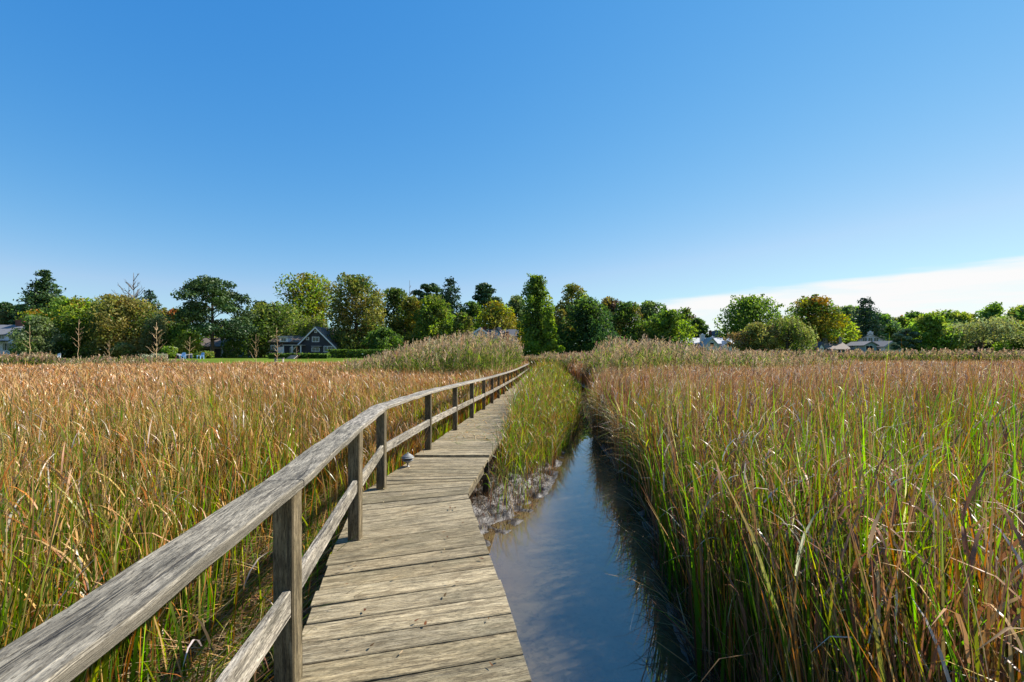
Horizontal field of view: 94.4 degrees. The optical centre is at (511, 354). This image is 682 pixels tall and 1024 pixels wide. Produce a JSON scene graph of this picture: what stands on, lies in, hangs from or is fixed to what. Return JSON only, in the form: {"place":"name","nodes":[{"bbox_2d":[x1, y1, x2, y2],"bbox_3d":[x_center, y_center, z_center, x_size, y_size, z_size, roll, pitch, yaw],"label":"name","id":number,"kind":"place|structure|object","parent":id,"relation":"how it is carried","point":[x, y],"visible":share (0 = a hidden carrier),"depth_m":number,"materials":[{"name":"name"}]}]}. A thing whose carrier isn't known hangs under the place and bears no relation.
{"place":"outdoors","nodes":[
{"label":"outdoors","id":0,"kind":"place"},
{"bbox_2d":[176,353,192,358],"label":"covered boat","id":1,"kind":"object","parent":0,"point":[189,356],"visible":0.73,"depth_m":65.80,"materials":[{"name":"white"}]},
{"bbox_2d":[286,355,297,358],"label":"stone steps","id":2,"kind":"structure","parent":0,"point":[292,356],"depth_m":64.26,"materials":[{"name":"stone"}]},
{"bbox_2d":[61,375,715,681],"bbox_3d":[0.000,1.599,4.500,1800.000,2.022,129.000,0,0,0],"label":"ground","id":3,"kind":"structure","parent":0,"point":[508,515],"depth_m":6.61,"materials":[{"name":"brown soil"}]},
{"bbox_2d":[72,323,83,354],"bbox_3d":[-42.067,-0.654,45.965,1.261,5.501,0.711,0,0,0],"label":"bare sapling","id":4,"kind":"object","parent":3,"relation":"on","point":[78,339],"visible":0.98,"depth_m":45.97,"materials":[{"name":"brown wood"}]},
{"bbox_2d":[0,351,220,365],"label":"plumed reed stand","id":5,"kind":"object","parent":3,"relation":"on","point":[37,358],"visible":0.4,"depth_m":46.32,"materials":[{"name":"beige plant"}]},
{"bbox_2d":[0,359,528,681],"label":"marsh grass","id":6,"kind":"structure","parent":3,"relation":"on","point":[109,472],"depth_m":4.66,"materials":[{"name":"beige plant"}]},
{"bbox_2d":[271,328,282,361],"bbox_3d":[-24.765,-0.228,49.966,1.067,5.145,0.708,0,0,-39],"label":"bare sapling","id":7,"kind":"object","parent":3,"relation":"on","point":[277,347],"visible":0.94,"depth_m":49.99,"materials":[{"name":"wood"}]},
{"bbox_2d":[299,374,530,681],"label":"boardwalk","id":8,"kind":"structure","parent":3,"relation":"on","point":[459,636],"depth_m":3.15,"materials":[{"name":"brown wood"}]},
{"bbox_2d":[0,364,528,681],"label":"handrail","id":9,"kind":"object","parent":8,"relation":"attached to","point":[73,641],"visible":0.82,"depth_m":1.86,"materials":[{"name":"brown wood"}]},
{"bbox_2d":[401,452,413,466],"bbox_3d":[-1.455,1.469,6.620,0.178,0.200,0.178,0,0,0],"label":"path light","id":10,"kind":"object","parent":8,"relation":"on","point":[407,457],"visible":1,"depth_m":6.58,"materials":[{"name":"grey metal"}]},
{"bbox_2d":[341,384,523,665],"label":"fallen reeds","id":11,"kind":"object","parent":8,"relation":"on","point":[425,622],"visible":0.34,"depth_m":8.92,"materials":[{"name":"beige plant"}]},
{"bbox_2d":[329,327,524,387],"bbox_3d":[-5.121,0.157,32.010,12.876,4.034,20.960,0,0,0],"label":"plumed reed stand","id":12,"kind":"object","parent":3,"relation":"on","point":[488,352],"visible":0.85,"depth_m":25.62,"materials":[{"name":"beige plant"}]},
{"bbox_2d":[470,357,588,537],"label":"bank grass","id":13,"kind":"structure","parent":3,"relation":"on","point":[547,405],"depth_m":10.26,"materials":[{"name":"green plant"}]},
{"bbox_2d":[520,354,539,367],"bbox_3d":[1.788,1.164,55.340,9.488,2.670,4.617,0,0,0],"label":"plumed reed stand","id":14,"kind":"object","parent":3,"relation":"on","point":[532,358],"visible":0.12,"depth_m":54.12,"materials":[{"name":"beige plant"}]},
{"bbox_2d":[536,350,595,374],"bbox_3d":[5.847,0.985,47.487,7.518,2.832,10.155,0,0,0],"label":"plumed reed stand","id":15,"kind":"object","parent":3,"relation":"on","point":[563,358],"visible":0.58,"depth_m":44.16,"materials":[{"name":"beige plant"}]},
{"bbox_2d":[580,333,853,380],"bbox_3d":[12.972,0.478,28.038,18.968,3.644,17.044,0,0,0],"label":"plumed reed stand","id":16,"kind":"object","parent":3,"relation":"on","point":[667,352],"visible":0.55,"depth_m":25.33,"materials":[{"name":"beige plant"}]},
{"bbox_2d":[559,336,1023,681],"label":"reed bed","id":17,"kind":"object","parent":3,"relation":"on","point":[856,520],"visible":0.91,"depth_m":2.99,"materials":[{"name":"green plant"}]},
{"bbox_2d":[700,347,1023,362],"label":"plumed reed stand","id":18,"kind":"object","parent":3,"relation":"on","point":[961,355],"visible":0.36,"depth_m":47.98,"materials":[{"name":"beige plant"}]},
{"bbox_2d":[9,356,1007,363],"bbox_3d":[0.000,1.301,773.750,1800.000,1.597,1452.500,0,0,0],"label":"lawn","id":19,"kind":"structure","parent":0,"point":[237,360],"depth_m":59.19,"materials":[{"name":"green plant"}]},
{"bbox_2d":[0,308,14,324],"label":"olive tree","id":20,"kind":"object","parent":19,"relation":"on","point":[4,313],"visible":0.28,"depth_m":89.70,"materials":[{"name":"green plant"}]},
{"bbox_2d":[0,301,14,324],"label":"evergreen tree","id":21,"kind":"object","parent":19,"relation":"on","point":[4,305],"visible":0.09,"depth_m":95.25,"materials":[{"name":"green plant"}]},
{"bbox_2d":[0,319,24,355],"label":"white house","id":22,"kind":"structure","parent":19,"relation":"on","point":[4,339],"depth_m":82.00,"materials":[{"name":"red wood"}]},
{"bbox_2d":[2,343,9,350],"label":"window","id":23,"kind":"structure","parent":22,"relation":"in","point":[5,346],"depth_m":81.98,"materials":[{"name":"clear glass"}]},
{"bbox_2d":[6,304,24,324],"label":"evergreen tree","id":24,"kind":"object","parent":19,"relation":"on","point":[11,311],"visible":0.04,"depth_m":95.13,"materials":[{"name":"green plant"}]},
{"bbox_2d":[11,309,47,324],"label":"maple tree","id":25,"kind":"object","parent":19,"relation":"on","point":[32,312],"visible":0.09,"depth_m":87.12,"materials":[{"name":"orange plant"}]},
{"bbox_2d":[1,269,70,338],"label":"fir tree","id":26,"kind":"object","parent":19,"relation":"on","point":[34,298],"visible":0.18,"depth_m":90.76,"materials":[{"name":"green plant"}]},
{"bbox_2d":[6,314,74,357],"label":"dense shrub","id":27,"kind":"object","parent":19,"relation":"on","point":[39,326],"visible":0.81,"depth_m":74.95,"materials":[{"name":"green plant"}]},
{"bbox_2d":[15,295,129,354],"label":"oak tree","id":28,"kind":"object","parent":19,"relation":"on","point":[68,316],"visible":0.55,"depth_m":81.33,"materials":[{"name":"green plant"}]},
{"bbox_2d":[61,350,113,357],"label":"hedge","id":29,"kind":"object","parent":19,"relation":"on","point":[68,353],"visible":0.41,"depth_m":81.48,"materials":[{"name":"green plant"}]},
{"bbox_2d":[97,293,134,356],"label":"spreading tree","id":30,"kind":"object","parent":19,"relation":"on","point":[105,296],"visible":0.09,"depth_m":85.52,"materials":[{"name":"green plant"}]},
{"bbox_2d":[108,342,137,358],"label":"garden shrub","id":31,"kind":"object","parent":19,"relation":"on","point":[119,349],"visible":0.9,"depth_m":71.45,"materials":[{"name":"green plant"}]},
{"bbox_2d":[73,295,173,357],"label":"beech tree","id":32,"kind":"object","parent":19,"relation":"on","point":[114,324],"visible":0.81,"depth_m":79.33,"materials":[{"name":"green plant"}]},
{"bbox_2d":[111,273,147,300],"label":"dead tree","id":33,"kind":"object","parent":19,"relation":"on","point":[133,288],"visible":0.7,"depth_m":94.83,"materials":[{"name":"grey wood"}]},
{"bbox_2d":[125,289,161,355],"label":"spruce tree","id":34,"kind":"object","parent":19,"relation":"on","point":[150,296],"visible":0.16,"depth_m":94.70,"materials":[{"name":"green plant"}]},
{"bbox_2d":[139,353,167,358],"bbox_3d":[-44.828,0.367,60.112,2.884,1.120,3.376,0,0,0],"label":"flowering shrub","id":35,"kind":"object","parent":19,"relation":"on","point":[151,356],"visible":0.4,"depth_m":59.48,"materials":[{"name":"white plant"}]},
{"bbox_2d":[146,322,161,356],"bbox_3d":[-39.016,-1.197,51.850,2.282,4.678,1.171,0,0,27],"label":"bare sapling","id":36,"kind":"object","parent":19,"relation":"on","point":[156,344],"visible":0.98,"depth_m":51.98,"materials":[{"name":"brown wood"}]},
{"bbox_2d":[137,314,171,356],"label":"birch tree","id":37,"kind":"object","parent":19,"relation":"on","point":[147,340],"visible":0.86,"depth_m":79.34,"materials":[{"name":"green plant"}]},
{"bbox_2d":[158,346,177,358],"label":"garden shrub","id":38,"kind":"object","parent":19,"relation":"on","point":[171,351],"visible":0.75,"depth_m":65.47,"materials":[{"name":"green plant"}]},
{"bbox_2d":[154,307,185,322],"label":"maple tree","id":39,"kind":"object","parent":19,"relation":"on","point":[165,312],"visible":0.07,"depth_m":86.55,"materials":[{"name":"green plant"}]},
{"bbox_2d":[143,321,205,353],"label":"understorey tree","id":40,"kind":"object","parent":19,"relation":"on","point":[177,329],"visible":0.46,"depth_m":81.97,"materials":[{"name":"green plant"}]},
{"bbox_2d":[175,333,203,353],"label":"tree","id":41,"kind":"object","parent":19,"relation":"on","point":[181,340],"visible":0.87,"depth_m":75.48,"materials":[{"name":"green plant"}]},
{"bbox_2d":[193,350,214,358],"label":"garden shrub","id":42,"kind":"object","parent":19,"relation":"on","point":[208,354],"visible":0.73,"depth_m":69.31,"materials":[{"name":"green plant"}]},
{"bbox_2d":[165,275,259,357],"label":"pine tree","id":43,"kind":"object","parent":19,"relation":"on","point":[195,314],"visible":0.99,"depth_m":77.67,"materials":[{"name":"green plant"}]},
{"bbox_2d":[199,338,238,357],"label":"garage","id":44,"kind":"structure","parent":19,"relation":"on","point":[217,346],"depth_m":88.03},
{"bbox_2d":[215,349,220,357],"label":"door","id":45,"kind":"structure","parent":44,"relation":"in","point":[217,351],"depth_m":87.95,"materials":[{"name":"black wood"}]},
{"bbox_2d":[220,335,252,357],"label":"hedge","id":46,"kind":"object","parent":19,"relation":"on","point":[233,344],"visible":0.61,"depth_m":83.11,"materials":[{"name":"green plant"}]},
{"bbox_2d":[251,300,267,356],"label":"evergreen tree","id":47,"kind":"object","parent":19,"relation":"on","point":[253,305],"visible":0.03,"depth_m":97.09,"materials":[{"name":"green plant"}]},
{"bbox_2d":[233,300,304,357],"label":"linden tree","id":48,"kind":"object","parent":19,"relation":"on","point":[273,316],"visible":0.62,"depth_m":88.70,"materials":[{"name":"green plant"}]},
{"bbox_2d":[268,352,330,358],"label":"hedge","id":49,"kind":"object","parent":19,"relation":"on","point":[301,355],"visible":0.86,"depth_m":65.25,"materials":[{"name":"green plant"}]},
{"bbox_2d":[273,271,337,331],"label":"cottonwood tree","id":50,"kind":"object","parent":19,"relation":"on","point":[311,299],"visible":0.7,"depth_m":101.79,"materials":[{"name":"green plant"}]},
{"bbox_2d":[267,326,348,353],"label":"dark gabled house","id":51,"kind":"structure","parent":19,"relation":"on","point":[315,339],"depth_m":84.00,"materials":[{"name":"black wood"}]},
{"bbox_2d":[312,337,318,341],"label":"window","id":52,"kind":"structure","parent":51,"relation":"in","point":[314,339],"depth_m":83.96,"materials":[{"name":"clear glass"}]},
{"bbox_2d":[294,313,327,336],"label":"weeping tree","id":53,"kind":"object","parent":19,"relation":"on","point":[307,327],"visible":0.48,"depth_m":88.85,"materials":[{"name":"green plant"}]},
{"bbox_2d":[323,272,386,356],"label":"copper beech","id":54,"kind":"object","parent":19,"relation":"on","point":[366,317],"visible":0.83,"depth_m":85.97,"materials":[{"name":"green plant"}]},
{"bbox_2d":[326,348,396,357],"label":"hedge","id":55,"kind":"object","parent":19,"relation":"on","point":[357,353],"visible":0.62,"depth_m":68.88,"materials":[{"name":"green plant"}]},
{"bbox_2d":[361,326,403,355],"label":"understorey tree","id":56,"kind":"object","parent":19,"relation":"on","point":[382,337],"visible":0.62,"depth_m":79.08,"materials":[{"name":"green plant"}]},
{"bbox_2d":[373,287,417,336],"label":"leafy tree","id":57,"kind":"object","parent":19,"relation":"on","point":[394,295],"visible":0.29,"depth_m":94.63,"materials":[{"name":"green plant"}]},
{"bbox_2d":[394,295,420,347],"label":"leafy tree","id":58,"kind":"object","parent":19,"relation":"on","point":[409,305],"visible":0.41,"depth_m":91.08,"materials":[{"name":"green plant"}]},
{"bbox_2d":[406,293,455,346],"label":"leafy tree","id":59,"kind":"object","parent":19,"relation":"on","point":[431,320],"visible":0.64,"depth_m":86.11,"materials":[{"name":"green plant"}]},
{"bbox_2d":[411,283,454,310],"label":"pine tree","id":60,"kind":"object","parent":19,"relation":"on","point":[433,288],"visible":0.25,"depth_m":106.22,"materials":[{"name":"green plant"}]},
{"bbox_2d":[439,276,463,328],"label":"cedar tree","id":61,"kind":"object","parent":19,"relation":"on","point":[450,296],"visible":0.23,"depth_m":101.27,"materials":[{"name":"green plant"}]},
{"bbox_2d":[447,312,474,343],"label":"leafy tree","id":62,"kind":"object","parent":19,"relation":"on","point":[462,321],"visible":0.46,"depth_m":85.48,"materials":[{"name":"green plant"}]},
{"bbox_2d":[457,301,481,328],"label":"background tree","id":63,"kind":"object","parent":19,"relation":"on","point":[473,309],"visible":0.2,"depth_m":99.15,"materials":[{"name":"green plant"}]},
{"bbox_2d":[472,282,501,310],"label":"pine tree","id":64,"kind":"object","parent":19,"relation":"on","point":[483,295],"visible":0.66,"depth_m":104.86,"materials":[{"name":"green plant"}]},
{"bbox_2d":[470,327,518,349],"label":"pale blue house","id":65,"kind":"structure","parent":19,"relation":"on","point":[499,330],"depth_m":85.00,"materials":[{"name":"clear wood"}]},
{"bbox_2d":[473,300,524,346],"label":"maple tree","id":66,"kind":"object","parent":19,"relation":"on","point":[495,314],"visible":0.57,"depth_m":89.67,"materials":[{"name":"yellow plant"}]},
{"bbox_2d":[506,294,528,351],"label":"background tree","id":67,"kind":"object","parent":19,"relation":"on","point":[515,301],"visible":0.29,"depth_m":102.98,"materials":[{"name":"green plant"}]},
{"bbox_2d":[515,273,556,357],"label":"poplar tree","id":68,"kind":"object","parent":19,"relation":"on","point":[534,292],"visible":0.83,"depth_m":80.94,"materials":[{"name":"green plant"}]},
{"bbox_2d":[63,305,1023,353],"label":"distant wood","id":69,"kind":"object","parent":19,"relation":"on","point":[949,321],"depth_m":121.18,"materials":[{"name":"green plant"}]},
{"bbox_2d":[537,305,565,354],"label":"leafy tree","id":70,"kind":"object","parent":19,"relation":"on","point":[550,337],"visible":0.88,"depth_m":78.29,"materials":[{"name":"green plant"}]},
{"bbox_2d":[554,309,571,344],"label":"understorey tree","id":71,"kind":"object","parent":19,"relation":"on","point":[558,319],"visible":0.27,"depth_m":97.59,"materials":[{"name":"green plant"}]},
{"bbox_2d":[553,283,588,335],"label":"cottonwood tree","id":72,"kind":"object","parent":19,"relation":"on","point":[572,289],"visible":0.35,"depth_m":104.69,"materials":[{"name":"green plant"}]},
{"bbox_2d":[555,296,629,353],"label":"tree","id":73,"kind":"object","parent":19,"relation":"on","point":[589,324],"visible":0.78,"depth_m":81.94,"materials":[{"name":"green plant"}]},
{"bbox_2d":[593,296,623,345],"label":"leafy tree","id":74,"kind":"object","parent":19,"relation":"on","point":[610,303],"visible":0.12,"depth_m":96.67,"materials":[{"name":"green plant"}]},
{"bbox_2d":[607,301,651,348],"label":"leafy tree","id":75,"kind":"object","parent":19,"relation":"on","point":[625,315],"visible":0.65,"depth_m":90.58,"materials":[{"name":"green plant"}]},
{"bbox_2d":[635,300,667,342],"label":"leafy tree","id":76,"kind":"object","parent":19,"relation":"on","point":[647,308],"visible":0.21,"depth_m":98.39,"materials":[{"name":"green plant"}]},
{"bbox_2d":[641,309,698,348],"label":"leafy tree","id":77,"kind":"object","parent":19,"relation":"on","point":[668,323],"visible":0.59,"depth_m":88.34,"materials":[{"name":"green plant"}]},
{"bbox_2d":[676,307,697,333],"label":"background tree","id":78,"kind":"object","parent":19,"relation":"on","point":[687,311],"visible":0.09,"depth_m":107.30,"materials":[{"name":"green plant"}]},
{"bbox_2d":[682,317,711,337],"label":"background tree","id":79,"kind":"object","parent":19,"relation":"on","point":[702,328],"visible":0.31,"depth_m":102.83,"materials":[{"name":"green plant"}]},
{"bbox_2d":[684,334,733,352],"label":"white roofed house","id":80,"kind":"structure","parent":19,"relation":"on","point":[717,342],"depth_m":91.62,"materials":[{"name":"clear wood"}]},
{"bbox_2d":[709,330,720,337],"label":"house","id":81,"kind":"structure","parent":19,"relation":"on","point":[712,333],"depth_m":149.51,"materials":[{"name":"grey"}]},
{"bbox_2d":[713,293,785,350],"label":"plane tree","id":82,"kind":"object","parent":19,"relation":"on","point":[747,310],"visible":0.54,"depth_m":102.18,"materials":[{"name":"green plant"}]},
{"bbox_2d":[720,321,791,352],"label":"willow shrub","id":83,"kind":"object","parent":19,"relation":"on","point":[750,337],"visible":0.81,"depth_m":80.97,"materials":[{"name":"green plant"}]},
{"bbox_2d":[759,313,818,353],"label":"willow tree","id":84,"kind":"object","parent":19,"relation":"on","point":[799,333],"visible":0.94,"depth_m":78.72,"materials":[{"name":"green plant"}]},
{"bbox_2d":[795,342,825,354],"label":"garden shed","id":85,"kind":"structure","parent":19,"relation":"on","point":[820,345],"depth_m":88.89,"materials":[{"name":"grey"}]},
{"bbox_2d":[781,294,848,353],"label":"maple tree","id":86,"kind":"object","parent":19,"relation":"on","point":[820,318],"visible":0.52,"depth_m":97.67,"materials":[{"name":"green plant"}]},
{"bbox_2d":[817,337,851,353],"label":"brown cottage","id":87,"kind":"structure","parent":19,"relation":"on","point":[840,345],"depth_m":95.24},
{"bbox_2d":[826,314,861,343],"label":"maple tree","id":88,"kind":"object","parent":19,"relation":"on","point":[853,336],"visible":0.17,"depth_m":103.37,"materials":[{"name":"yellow plant"}]},
{"bbox_2d":[836,305,861,329],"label":"background tree","id":89,"kind":"object","parent":19,"relation":"on","point":[846,310],"visible":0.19,"depth_m":117.29,"materials":[{"name":"green plant"}]},
{"bbox_2d":[849,297,890,340],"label":"spruce tree","id":90,"kind":"object","parent":19,"relation":"on","point":[864,316],"visible":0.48,"depth_m":109.05,"materials":[{"name":"green plant"}]},
{"bbox_2d":[846,331,901,356],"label":"white house","id":91,"kind":"structure","parent":19,"relation":"on","point":[871,341],"depth_m":92.83,"materials":[{"name":"clear wood"}]},
{"bbox_2d":[865,345,872,349],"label":"window","id":92,"kind":"structure","parent":91,"relation":"in","point":[866,346],"depth_m":91.48,"materials":[{"name":"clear glass"}]},
{"bbox_2d":[870,312,904,349],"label":"leafy tree","id":93,"kind":"object","parent":19,"relation":"on","point":[892,327],"visible":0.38,"depth_m":114.06,"materials":[{"name":"green plant"}]},
{"bbox_2d":[885,315,922,339],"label":"leafy tree","id":94,"kind":"object","parent":19,"relation":"on","point":[905,321],"visible":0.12,"depth_m":119.03,"materials":[{"name":"green plant"}]},
{"bbox_2d":[890,328,921,351],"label":"dense shrub","id":95,"kind":"object","parent":19,"relation":"on","point":[902,333],"visible":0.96,"depth_m":85.41,"materials":[{"name":"green plant"}]},
{"bbox_2d":[904,310,922,319],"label":"background tree","id":96,"kind":"object","parent":19,"relation":"on","point":[912,314],"visible":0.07,"depth_m":134.50,"materials":[{"name":"green plant"}]},
{"bbox_2d":[900,312,964,354],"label":"leafy tree","id":97,"kind":"object","parent":19,"relation":"on","point":[933,326],"visible":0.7,"depth_m":84.57,"materials":[{"name":"green plant"}]},
{"bbox_2d":[932,309,959,322],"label":"background tree","id":98,"kind":"object","parent":19,"relation":"on","point":[949,313],"visible":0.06,"depth_m":130.26,"materials":[{"name":"green plant"}]},
{"bbox_2d":[948,324,971,352],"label":"leafy tree","id":99,"kind":"object","parent":19,"relation":"on","point":[970,344],"visible":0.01,"depth_m":96.35,"materials":[{"name":"green plant"}]},
{"bbox_2d":[952,311,987,350],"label":"background tree","id":100,"kind":"object","parent":19,"relation":"on","point":[964,317],"visible":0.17,"depth_m":126.56,"materials":[{"name":"green plant"}]},
{"bbox_2d":[920,315,1023,351],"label":"willow tree","id":101,"kind":"object","parent":19,"relation":"on","point":[972,331],"visible":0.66,"depth_m":81.46,"materials":[{"name":"green plant"}]},
{"bbox_2d":[975,301,1006,355],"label":"background tree","id":102,"kind":"object","parent":19,"relation":"on","point":[992,309],"visible":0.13,"depth_m":123.72,"materials":[{"name":"green plant"}]},
{"bbox_2d":[986,304,1023,350],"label":"leafy tree","id":103,"kind":"object","parent":19,"relation":"on","point":[1013,309],"visible":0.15,"depth_m":118.06,"materials":[{"name":"green plant"}]},
{"bbox_2d":[990,321,1023,352],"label":"maple tree","id":104,"kind":"object","parent":19,"relation":"on","point":[999,347],"visible":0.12,"depth_m":92.63,"materials":[{"name":"green plant"}]},
{"bbox_2d":[1004,331,1023,354],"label":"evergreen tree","id":105,"kind":"object","parent":19,"relation":"on","point":[1010,347],"visible":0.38,"depth_m":82.07,"materials":[{"name":"green plant"}]},
{"bbox_2d":[0,0,1023,351],"label":"sky","id":106,"kind":"structure","parent":0,"point":[696,155],"materials":[{"name":"blue"}]},
{"bbox_2d":[483,384,695,681],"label":"water","id":107,"kind":"structure","parent":0,"point":[556,560],"depth_m":4.78,"materials":[{"name":"blue liquid"}]}
]}

